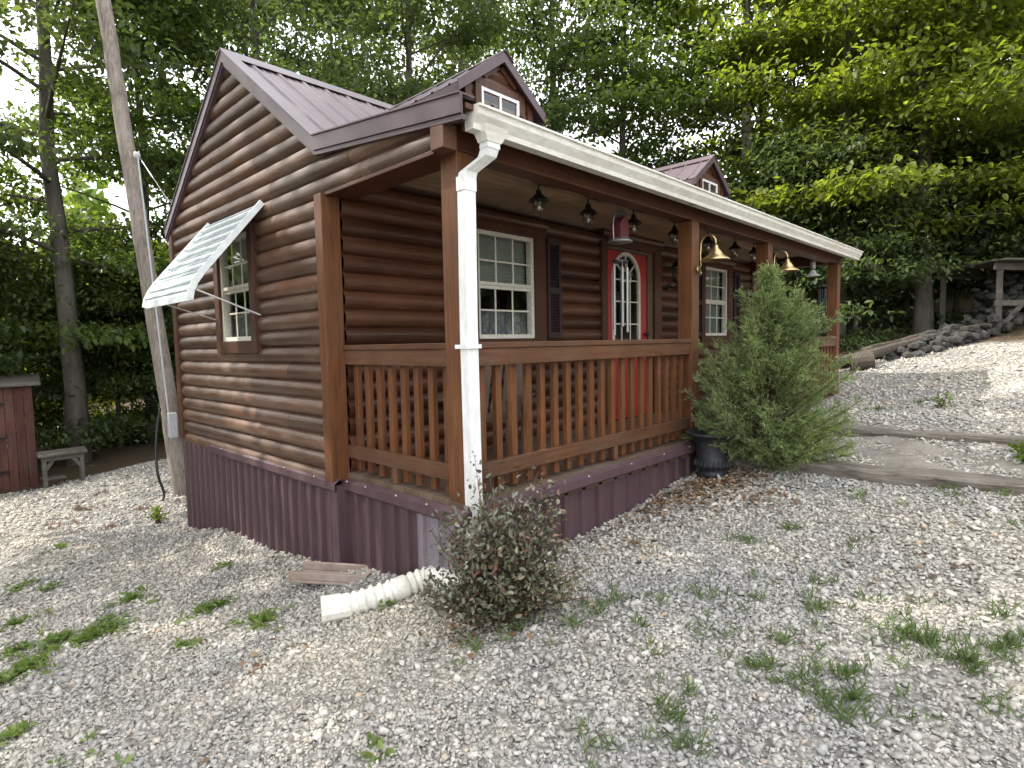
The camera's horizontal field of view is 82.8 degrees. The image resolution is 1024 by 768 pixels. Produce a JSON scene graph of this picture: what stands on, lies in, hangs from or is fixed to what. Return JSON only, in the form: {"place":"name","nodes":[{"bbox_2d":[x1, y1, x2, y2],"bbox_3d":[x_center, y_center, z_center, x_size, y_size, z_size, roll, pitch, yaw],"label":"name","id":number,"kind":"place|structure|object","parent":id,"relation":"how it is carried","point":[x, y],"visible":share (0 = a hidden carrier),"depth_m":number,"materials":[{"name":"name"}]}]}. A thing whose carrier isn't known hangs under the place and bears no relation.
{"place":"outdoors","nodes":[
{"label":"outdoors","id":0,"kind":"place"},
{"bbox_2d":[0,0,1009,247],"label":"sky","id":1,"kind":"structure","parent":0,"point":[7,83],"materials":[{"name":"white"}]},
{"bbox_2d":[0,279,1023,767],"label":"ground","id":2,"kind":"structure","parent":0,"point":[106,459],"depth_m":3.06,"materials":[{"name":"grey gravel"}]},
{"bbox_2d":[0,374,39,491],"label":"red shed","id":3,"kind":"structure","parent":2,"relation":"on","point":[25,383],"depth_m":10.74,"materials":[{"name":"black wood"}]},
{"bbox_2d":[0,402,9,488],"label":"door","id":4,"kind":"structure","parent":3,"relation":"in","point":[2,472],"depth_m":10.53,"materials":[{"name":"wood"}]},
{"bbox_2d":[2,239,93,443],"bbox_3d":[-13.526,-0.760,14.289,5.650,6.125,6.000,0,4,16],"label":"sapling","id":5,"kind":"object","parent":2,"relation":"on","point":[34,390],"visible":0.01,"depth_m":15.11,"materials":[{"name":"green plant"}]},
{"bbox_2d":[36,446,87,487],"bbox_3d":[-8.118,1.546,10.515,0.570,0.680,0.792,2,5,38],"label":"bench","id":6,"kind":"object","parent":2,"relation":"on","point":[52,456],"visible":0.88,"depth_m":10.35,"materials":[{"name":"grey wood"}]},
{"bbox_2d":[0,278,123,445],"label":"sapling","id":7,"kind":"object","parent":2,"relation":"on","point":[108,412],"visible":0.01,"depth_m":15.69,"materials":[{"name":"green plant"}]},
{"bbox_2d":[0,207,160,458],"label":"sapling","id":8,"kind":"object","parent":2,"relation":"on","point":[16,260],"visible":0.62,"depth_m":12.60,"materials":[{"name":"green plant"}]},
{"bbox_2d":[25,283,143,421],"bbox_3d":[-14.387,-0.828,19.110,6.640,5.307,6.550,-1,4,4],"label":"sapling","id":9,"kind":"object","parent":2,"relation":"on","point":[108,404],"visible":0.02,"depth_m":19.28,"materials":[{"name":"green plant"}]},
{"bbox_2d":[0,241,176,447],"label":"sapling","id":10,"kind":"object","parent":2,"relation":"on","point":[50,404],"visible":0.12,"depth_m":14.27,"materials":[{"name":"green plant"}]},
{"bbox_2d":[0,484,185,548],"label":"dry weeds","id":11,"kind":"object","parent":2,"relation":"on","point":[81,507],"visible":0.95,"depth_m":7.52,"materials":[{"name":"beige plant"}]},
{"bbox_2d":[10,236,176,455],"bbox_3d":[-9.977,-0.792,14.179,5.064,5.490,5.378,-4,5,-38],"label":"sapling","id":12,"kind":"object","parent":2,"relation":"on","point":[104,293],"visible":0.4,"depth_m":13.73,"materials":[{"name":"green plant"}]},
{"bbox_2d":[35,233,176,441],"bbox_3d":[-10.591,-1.176,16.504,7.542,6.029,7.440,1,4,25],"label":"sapling","id":13,"kind":"object","parent":2,"relation":"on","point":[139,372],"visible":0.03,"depth_m":14.70,"materials":[{"name":"green plant"}]},
{"bbox_2d":[58,294,176,447],"bbox_3d":[-8.363,-0.343,14.742,5.613,4.158,4.502,0,4,19],"label":"sapling","id":14,"kind":"object","parent":2,"relation":"on","point":[169,324],"visible":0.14,"depth_m":14.11,"materials":[{"name":"green plant"}]},
{"bbox_2d":[0,0,262,442],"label":"broadleaf tree","id":15,"kind":"object","parent":2,"relation":"on","point":[90,166],"visible":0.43,"depth_m":13.21,"materials":[{"name":"green plant"}]},
{"bbox_2d":[95,0,185,496],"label":"utility pole","id":16,"kind":"object","parent":2,"relation":"on","point":[130,156],"visible":0.83,"depth_m":8.24,"materials":[{"name":"grey wood"}]},
{"bbox_2d":[140,158,171,202],"bbox_3d":[-4.377,-2.472,7.351,0.011,1.322,2.374,-5,6,-44],"label":"service wire","id":17,"kind":"object","parent":16,"relation":"attached to","point":[155,181],"visible":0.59,"depth_m":7.66,"materials":[{"name":"metal"}]},
{"bbox_2d":[155,408,164,500],"bbox_3d":[-4.811,0.960,7.925,0.096,1.257,0.266,-3,4,-26],"label":"black cable","id":18,"kind":"object","parent":16,"relation":"attached to","point":[156,455],"visible":1,"depth_m":7.88,"materials":[{"name":"rubber"}]},
{"bbox_2d":[0,0,291,465],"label":"broadleaf tree","id":19,"kind":"object","parent":2,"relation":"on","point":[51,200],"visible":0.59,"depth_m":12.32,"materials":[{"name":"green plant"}]},
{"bbox_2d":[143,505,166,523],"bbox_3d":[-4.237,1.549,6.916,0.274,0.231,0.211,-1,4,-1],"label":"seedling","id":20,"kind":"object","parent":2,"relation":"on","point":[156,512],"visible":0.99,"depth_m":6.90,"materials":[{"name":"green plant"}]},
{"bbox_2d":[0,474,399,767],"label":"ground cover","id":21,"kind":"object","parent":2,"relation":"on","point":[90,632],"visible":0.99,"depth_m":3.68,"materials":[{"name":"green plant"}]},
{"bbox_2d":[93,0,379,201],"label":"broadleaf tree","id":22,"kind":"object","parent":2,"relation":"on","point":[268,13],"visible":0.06,"depth_m":22.26,"materials":[{"name":"green plant"}]},
{"bbox_2d":[71,0,424,318],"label":"broadleaf tree","id":23,"kind":"object","parent":2,"relation":"on","point":[253,17],"visible":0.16,"depth_m":14.09,"materials":[{"name":"green plant"}]},
{"bbox_2d":[183,0,445,95],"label":"broadleaf tree","id":24,"kind":"object","parent":2,"relation":"on","point":[379,54],"visible":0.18,"depth_m":21.86,"materials":[{"name":"green plant"}]},
{"bbox_2d":[288,561,372,584],"bbox_3d":[-1.236,1.317,4.039,0.540,0.075,0.260,2,-1,4],"label":"splash block","id":25,"kind":"object","parent":2,"relation":"on","point":[322,573],"depth_m":3.92,"materials":[{"name":"concrete"}]},
{"bbox_2d":[355,732,398,766],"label":"seedling","id":26,"kind":"object","parent":2,"relation":"on","point":[374,739],"visible":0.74,"depth_m":2.20,"materials":[{"name":"green plant"}]},
{"bbox_2d":[253,0,537,105],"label":"broadleaf tree","id":27,"kind":"object","parent":2,"relation":"on","point":[464,34],"visible":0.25,"depth_m":15.09,"materials":[{"name":"green plant"}]},
{"bbox_2d":[320,561,477,623],"bbox_3d":[-0.624,1.162,3.460,1.013,0.413,0.400,-1,4,2],"label":"drain pipe","id":28,"kind":"object","parent":2,"relation":"on","point":[337,607],"visible":0.56,"depth_m":3.41,"materials":[{"name":"white plastic"}]},
{"bbox_2d":[331,0,560,133],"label":"broadleaf tree","id":29,"kind":"object","parent":2,"relation":"on","point":[429,53],"visible":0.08,"depth_m":21.87,"materials":[{"name":"green plant"}]},
{"bbox_2d":[1,68,960,404],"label":"woods","id":30,"kind":"object","parent":2,"relation":"on","point":[101,206],"visible":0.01,"depth_m":29.59,"materials":[{"name":"green plant"}]},
{"bbox_2d":[142,47,862,575],"bbox_3d":[0.515,-0.730,7.317,4.931,4.757,8.399,3,6,44],"label":"log cabin","id":31,"kind":"object","parent":2,"relation":"on","point":[350,287],"visible":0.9,"depth_m":4.62,"materials":[{"name":"brown wood"}]},
{"bbox_2d":[212,221,262,353],"bbox_3d":[-2.439,-0.831,5.246,0.895,1.105,0.166,3,6,44],"label":"window","id":32,"kind":"structure","parent":31,"relation":"in","point":[243,253],"depth_m":5.31,"materials":[{"name":"brown wood"}]},
{"bbox_2d":[438,364,534,456],"bbox_3d":[-0.185,0.169,4.686,0.665,0.862,0.691,0,4,16],"label":"porch chair","id":33,"kind":"object","parent":31,"relation":"on","point":[488,390],"visible":0.2,"depth_m":4.82,"materials":[{"name":"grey wood"}]},
{"bbox_2d":[476,219,546,347],"bbox_3d":[-0.072,-0.910,5.396,0.166,1.175,1.020,3,6,44],"label":"window","id":34,"kind":"structure","parent":31,"relation":"in","point":[494,241],"depth_m":5.48,"materials":[{"name":"brown wood"}]},
{"bbox_2d":[529,185,548,215],"bbox_3d":[0.207,-1.429,4.497,0.159,0.232,0.161,3,6,44],"label":"string lantern","id":35,"kind":"object","parent":31,"relation":"hanging from","point":[538,198],"visible":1,"depth_m":4.49,"materials":[{"name":"black metal"}]},
{"bbox_2d":[579,199,597,226],"bbox_3d":[0.654,-1.472,4.988,0.158,0.232,0.161,-1,4,4],"label":"string lantern","id":36,"kind":"object","parent":31,"relation":"hanging from","point":[588,211],"visible":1,"depth_m":4.97,"materials":[{"name":"black metal"}]},
{"bbox_2d":[607,206,632,244],"bbox_3d":[0.895,-1.358,4.828,0.210,0.360,0.213,3,6,44],"label":"bird feeder","id":37,"kind":"object","parent":31,"relation":"hanging from","point":[619,229],"visible":0.97,"depth_m":4.79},
{"bbox_2d":[611,249,628,337],"bbox_3d":[0.906,-0.775,4.870,0.139,0.770,0.140,3,6,44],"label":"wind chime","id":38,"kind":"object","parent":37,"relation":"hanging from","point":[620,261],"visible":1,"depth_m":4.84,"materials":[{"name":"silver metal"}]},
{"bbox_2d":[608,249,649,419],"bbox_3d":[1.378,-0.568,6.856,0.107,1.939,0.835,3,6,44],"label":"door","id":39,"kind":"structure","parent":31,"relation":"in","point":[639,261],"depth_m":6.91,"materials":[{"name":"red paint"}]},
{"bbox_2d":[628,210,641,233],"bbox_3d":[1.138,-1.513,5.443,0.158,0.232,0.161,-4,5,-36],"label":"string lantern","id":40,"kind":"object","parent":31,"relation":"hanging from","point":[633,221],"visible":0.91,"depth_m":5.42,"materials":[{"name":"black metal"}]},
{"bbox_2d":[532,181,800,256],"bbox_3d":[1.944,-1.683,6.193,0.299,0.038,7.149,3,5,42],"label":"light cable","id":41,"kind":"object","parent":31,"relation":"attached to","point":[634,210],"visible":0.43,"depth_m":5.31,"materials":[{"name":"black metal"}]},
{"bbox_2d":[667,260,677,290],"bbox_3d":[2.084,-1.382,7.381,0.205,0.385,0.170,3,6,44],"label":"wall lantern","id":42,"kind":"object","parent":31,"relation":"attached to","point":[674,266],"depth_m":7.38,"materials":[{"name":"black metal"}]},
{"bbox_2d":[667,222,677,240],"bbox_3d":[1.685,-1.564,6.024,0.161,0.232,0.159,0,4,14],"label":"string lantern","id":43,"kind":"object","parent":31,"relation":"hanging from","point":[673,232],"visible":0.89,"depth_m":6.01,"materials":[{"name":"black metal"}]},
{"bbox_2d":[702,232,714,252],"bbox_3d":[2.234,-1.617,6.632,0.161,0.232,0.159,-3,4,-26],"label":"string lantern","id":44,"kind":"object","parent":31,"relation":"hanging from","point":[707,241],"visible":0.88,"depth_m":6.61,"materials":[{"name":"black metal"}]},
{"bbox_2d":[696,234,730,275],"bbox_3d":[1.803,-1.160,5.203,0.298,0.368,0.254,3,6,44],"label":"gooseneck lamp","id":45,"kind":"object","parent":31,"relation":"attached to","point":[715,255],"visible":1,"depth_m":5.18,"materials":[{"name":"gold metal"}]},
{"bbox_2d":[699,262,732,342],"bbox_3d":[2.959,-1.208,8.529,0.146,1.195,1.020,3,6,44],"label":"window","id":46,"kind":"structure","parent":31,"relation":"in","point":[712,271],"depth_m":8.65,"materials":[{"name":"brown wood"}]},
{"bbox_2d":[728,238,741,257],"bbox_3d":[2.720,-1.659,7.092,0.159,0.232,0.161,1,4,23],"label":"string lantern","id":47,"kind":"object","parent":31,"relation":"hanging from","point":[734,247],"visible":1,"depth_m":7.08,"materials":[{"name":"black metal"}]},
{"bbox_2d":[747,244,755,261],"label":"string lantern","id":48,"kind":"object","parent":31,"relation":"hanging from","point":[752,252],"visible":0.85,"depth_m":7.50,"materials":[{"name":"black metal"}]},
{"bbox_2d":[773,250,799,272],"bbox_3d":[3.060,-1.316,6.506,0.298,0.368,0.254,3,6,44],"label":"gooseneck lamp","id":49,"kind":"object","parent":31,"relation":"attached to","point":[787,266],"visible":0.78,"depth_m":6.47,"materials":[{"name":"gold metal"}]},
{"bbox_2d":[805,260,820,276],"bbox_3d":[4.310,-1.714,8.324,0.197,0.330,0.200,3,6,44],"label":"porch lantern","id":50,"kind":"object","parent":31,"relation":"hanging from","point":[812,273],"visible":0.98,"depth_m":8.30,"materials":[{"name":"white metal"}]},
{"bbox_2d":[817,277,826,321],"bbox_3d":[4.461,-1.198,8.364,0.122,0.670,0.120,3,6,44],"label":"wind chime","id":51,"kind":"object","parent":31,"relation":"hanging from","point":[819,296],"visible":0.77,"depth_m":8.35,"materials":[{"name":"black metal"}]},
{"bbox_2d":[409,451,598,629],"bbox_3d":[-0.055,0.828,3.152,1.002,0.934,0.671,-2,4,-6],"label":"bronze shrub","id":52,"kind":"object","parent":2,"relation":"on","point":[505,559],"visible":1,"depth_m":3.04,"materials":[{"name":"green plant"}]},
{"bbox_2d":[13,377,1023,763],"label":"dead leaves","id":53,"kind":"object","parent":2,"relation":"on","point":[663,501],"visible":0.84,"depth_m":4.48,"materials":[{"name":"brown plant"}]},
{"bbox_2d":[434,0,725,168],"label":"broadleaf tree","id":54,"kind":"object","parent":2,"relation":"on","point":[556,10],"visible":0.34,"depth_m":15.58,"materials":[{"name":"green plant"}]},
{"bbox_2d":[473,0,759,168],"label":"broadleaf tree","id":55,"kind":"object","parent":2,"relation":"on","point":[625,98],"visible":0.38,"depth_m":15.81,"materials":[{"name":"green plant"}]},
{"bbox_2d":[684,428,735,478],"bbox_3d":[1.772,0.617,5.133,0.482,0.398,0.482,3,6,44],"label":"urn planter","id":56,"kind":"object","parent":2,"relation":"on","point":[711,461],"visible":0.86,"depth_m":5.02,"materials":[{"name":"metal"}]},
{"bbox_2d":[691,401,733,435],"bbox_3d":[1.729,0.334,5.040,0.379,0.418,0.366,3,6,44],"label":"juniper plant","id":57,"kind":"object","parent":56,"relation":"in","point":[704,418],"visible":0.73,"depth_m":5.04,"materials":[{"name":"green plant"}]},
{"bbox_2d":[451,396,1023,767],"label":"grass","id":58,"kind":"structure","parent":2,"relation":"on","point":[905,632],"depth_m":2.49,"materials":[{"name":"green plant"}]},
{"bbox_2d":[608,0,915,222],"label":"broadleaf tree","id":59,"kind":"object","parent":2,"relation":"on","point":[693,14],"visible":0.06,"depth_m":16.41,"materials":[{"name":"green plant"}]},
{"bbox_2d":[677,261,867,474],"bbox_3d":[2.240,-0.113,5.061,1.538,1.935,1.503,-1,4,8],"label":"cedar tree","id":60,"kind":"object","parent":2,"relation":"on","point":[760,380],"visible":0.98,"depth_m":4.86,"materials":[{"name":"green plant"}]},
{"bbox_2d":[586,0,993,214],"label":"broadleaf tree","id":61,"kind":"object","parent":2,"relation":"on","point":[685,96],"visible":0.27,"depth_m":14.64,"materials":[{"name":"green plant"}]},
{"bbox_2d":[678,0,1023,344],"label":"broadleaf tree","id":62,"kind":"object","parent":2,"relation":"on","point":[1009,7],"visible":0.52,"depth_m":12.51,"materials":[{"name":"green plant"}]},
{"bbox_2d":[680,0,1023,334],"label":"broadleaf tree","id":63,"kind":"object","parent":2,"relation":"on","point":[854,85],"visible":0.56,"depth_m":12.03,"materials":[{"name":"green plant"}]},
{"bbox_2d":[849,352,874,370],"bbox_3d":[6.125,-0.398,10.178,0.371,0.338,0.300,0,4,17],"label":"log round","id":64,"kind":"object","parent":2,"relation":"on","point":[864,360],"visible":0.9,"depth_m":10.07,"materials":[{"name":"brown wood"}]},
{"bbox_2d":[718,103,1023,328],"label":"sapling","id":65,"kind":"object","parent":2,"relation":"on","point":[793,161],"visible":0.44,"depth_m":12.61,"materials":[{"name":"green plant"}]},
{"bbox_2d":[729,453,1023,494],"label":"landscape timber","id":66,"kind":"object","parent":2,"relation":"on","point":[930,478],"visible":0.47,"depth_m":4.31,"materials":[{"name":"wood"}]},
{"bbox_2d":[782,77,981,315],"bbox_3d":[10.739,-5.369,17.390,6.962,7.548,7.394,-2,4,-7],"label":"sapling","id":67,"kind":"object","parent":2,"relation":"on","point":[907,144],"depth_m":16.94,"materials":[{"name":"green plant"}]},
{"bbox_2d":[777,153,1000,353],"bbox_3d":[8.150,-2.861,13.584,4.783,4.418,5.964,2,5,35],"label":"sapling","id":68,"kind":"object","parent":2,"relation":"on","point":[864,336],"visible":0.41,"depth_m":12.56,"materials":[{"name":"green plant"}]},
{"bbox_2d":[857,333,920,351],"bbox_3d":[7.864,-0.864,11.438,2.695,0.625,0.202,-3,4,-20],"label":"fallen log","id":69,"kind":"object","parent":2,"relation":"on","point":[883,343],"visible":0.23,"depth_m":11.10,"materials":[{"name":"brown wood"}]},
{"bbox_2d":[758,3,1023,141],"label":"broadleaf tree","id":70,"kind":"object","parent":2,"relation":"on","point":[830,78],"visible":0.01,"depth_m":19.41,"materials":[{"name":"green plant"}]},
{"bbox_2d":[790,0,1023,307],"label":"broadleaf tree","id":71,"kind":"object","parent":2,"relation":"on","point":[943,142],"visible":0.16,"depth_m":12.45,"materials":[{"name":"green plant"}]},
{"bbox_2d":[810,425,1023,444],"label":"landscape timber","id":72,"kind":"object","parent":2,"relation":"on","point":[868,431],"visible":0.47,"depth_m":5.06,"materials":[{"name":"wood"}]},
{"bbox_2d":[815,127,1023,331],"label":"sapling","id":73,"kind":"object","parent":2,"relation":"on","point":[949,316],"visible":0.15,"depth_m":12.94,"materials":[{"name":"green plant"}]},
{"bbox_2d":[837,0,1023,206],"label":"broadleaf tree","id":74,"kind":"object","parent":2,"relation":"on","point":[981,81],"visible":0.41,"depth_m":11.58,"materials":[{"name":"green plant"}]},
{"bbox_2d":[840,121,1023,320],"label":"sapling","id":75,"kind":"object","parent":2,"relation":"on","point":[956,291],"visible":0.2,"depth_m":12.76,"materials":[{"name":"green plant"}]},
{"bbox_2d":[859,104,1023,312],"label":"sapling","id":76,"kind":"object","parent":2,"relation":"on","point":[969,282],"visible":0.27,"depth_m":12.92,"materials":[{"name":"green plant"}]},
{"bbox_2d":[932,391,952,407],"bbox_3d":[4.633,0.179,6.258,0.181,0.224,0.215,-2,4,-6],"label":"seedling","id":77,"kind":"object","parent":2,"relation":"on","point":[938,402],"visible":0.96,"depth_m":6.23,"materials":[{"name":"green plant"}]},
{"bbox_2d":[877,306,1023,360],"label":"rubble wall","id":78,"kind":"structure","parent":2,"relation":"on","point":[988,321],"depth_m":10.91,"materials":[{"name":"stone"}]},
{"bbox_2d":[839,324,979,366],"bbox_3d":[7.412,-0.733,10.786,3.394,0.733,0.217,-2,4,-18],"label":"fallen log","id":79,"kind":"object","parent":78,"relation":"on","point":[880,351],"visible":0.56,"depth_m":10.58,"materials":[{"name":"wood"}]},
{"bbox_2d":[933,108,1015,292],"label":"sapling","id":80,"kind":"object","parent":2,"relation":"on","point":[934,291],"depth_m":18.64,"materials":[{"name":"green plant"}]},
{"bbox_2d":[935,258,1023,333],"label":"lean to shelter","id":81,"kind":"object","parent":2,"relation":"on","point":[1000,266],"visible":0.73,"depth_m":11.52,"materials":[{"name":"grey wood"}]},
{"bbox_2d":[946,107,1018,299],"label":"sapling","id":82,"kind":"object","parent":2,"relation":"on","point":[970,294],"visible":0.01,"depth_m":18.37,"materials":[{"name":"green plant"}]},
{"bbox_2d":[963,273,1023,324],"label":"stone heap","id":83,"kind":"object","parent":2,"relation":"on","point":[1014,291],"visible":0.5,"depth_m":12.31,"materials":[{"name":"grey stone"}]},
{"bbox_2d":[1007,436,1023,462],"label":"lime shrub","id":84,"kind":"object","parent":2,"relation":"on","point":[1018,449],"visible":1,"depth_m":4.25,"materials":[{"name":"green plant"}]},
{"bbox_2d":[799,436,1023,475],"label":"path","id":85,"kind":"structure","parent":0,"point":[897,459],"depth_m":4.75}
]}

